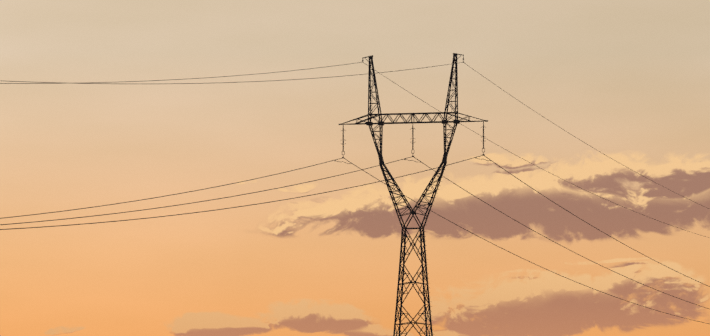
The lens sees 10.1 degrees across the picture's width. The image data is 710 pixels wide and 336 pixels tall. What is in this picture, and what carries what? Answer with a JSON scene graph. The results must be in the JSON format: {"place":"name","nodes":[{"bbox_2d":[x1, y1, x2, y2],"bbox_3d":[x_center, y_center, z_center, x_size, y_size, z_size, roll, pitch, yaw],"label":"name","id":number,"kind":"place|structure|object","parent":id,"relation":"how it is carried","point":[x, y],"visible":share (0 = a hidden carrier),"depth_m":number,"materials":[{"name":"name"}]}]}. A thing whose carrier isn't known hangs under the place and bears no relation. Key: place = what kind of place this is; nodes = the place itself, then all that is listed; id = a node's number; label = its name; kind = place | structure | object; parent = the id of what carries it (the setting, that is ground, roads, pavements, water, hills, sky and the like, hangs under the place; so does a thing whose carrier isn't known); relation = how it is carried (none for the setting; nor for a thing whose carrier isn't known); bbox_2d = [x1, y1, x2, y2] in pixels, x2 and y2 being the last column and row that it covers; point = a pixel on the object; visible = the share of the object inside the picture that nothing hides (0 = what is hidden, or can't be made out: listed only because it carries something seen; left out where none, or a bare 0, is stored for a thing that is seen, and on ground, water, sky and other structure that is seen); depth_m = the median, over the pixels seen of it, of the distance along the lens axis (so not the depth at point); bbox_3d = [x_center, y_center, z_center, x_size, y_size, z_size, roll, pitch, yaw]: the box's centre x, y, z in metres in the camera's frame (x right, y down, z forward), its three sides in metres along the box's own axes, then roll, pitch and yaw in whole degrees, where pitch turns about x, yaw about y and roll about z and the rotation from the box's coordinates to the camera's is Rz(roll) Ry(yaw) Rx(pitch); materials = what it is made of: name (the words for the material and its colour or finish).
{"place":"outdoors","nodes":[
{"label":"outdoors","id":0,"kind":"place"},
{"bbox_2d":[0,0,709,335],"label":"sky","id":1,"kind":"structure","parent":0,"point":[628,79],"materials":[{"name":"orange"}]},
{"bbox_3d":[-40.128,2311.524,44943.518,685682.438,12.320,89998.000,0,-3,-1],"label":"ground","id":2,"kind":"structure","parent":0,"visible":0},
{"bbox_2d":[339,53,487,335],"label":"pylon","id":3,"kind":"object","parent":2,"relation":"on","point":[445,121],"visible":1,"depth_m":540.59,"materials":[{"name":"metal"}]},
{"bbox_2d":[0,62,709,323],"bbox_3d":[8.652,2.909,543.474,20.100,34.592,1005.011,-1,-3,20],"label":"conductors","id":4,"kind":"object","parent":3,"relation":"attached to","point":[325,178],"visible":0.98,"depth_m":506.22,"materials":[{"name":"grey"}]},
{"bbox_2d":[342,121,484,157],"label":"insulator strings","id":5,"kind":"object","parent":3,"relation":"attached to","point":[412,128],"visible":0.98,"depth_m":541.44,"materials":[{"name":"grey"}]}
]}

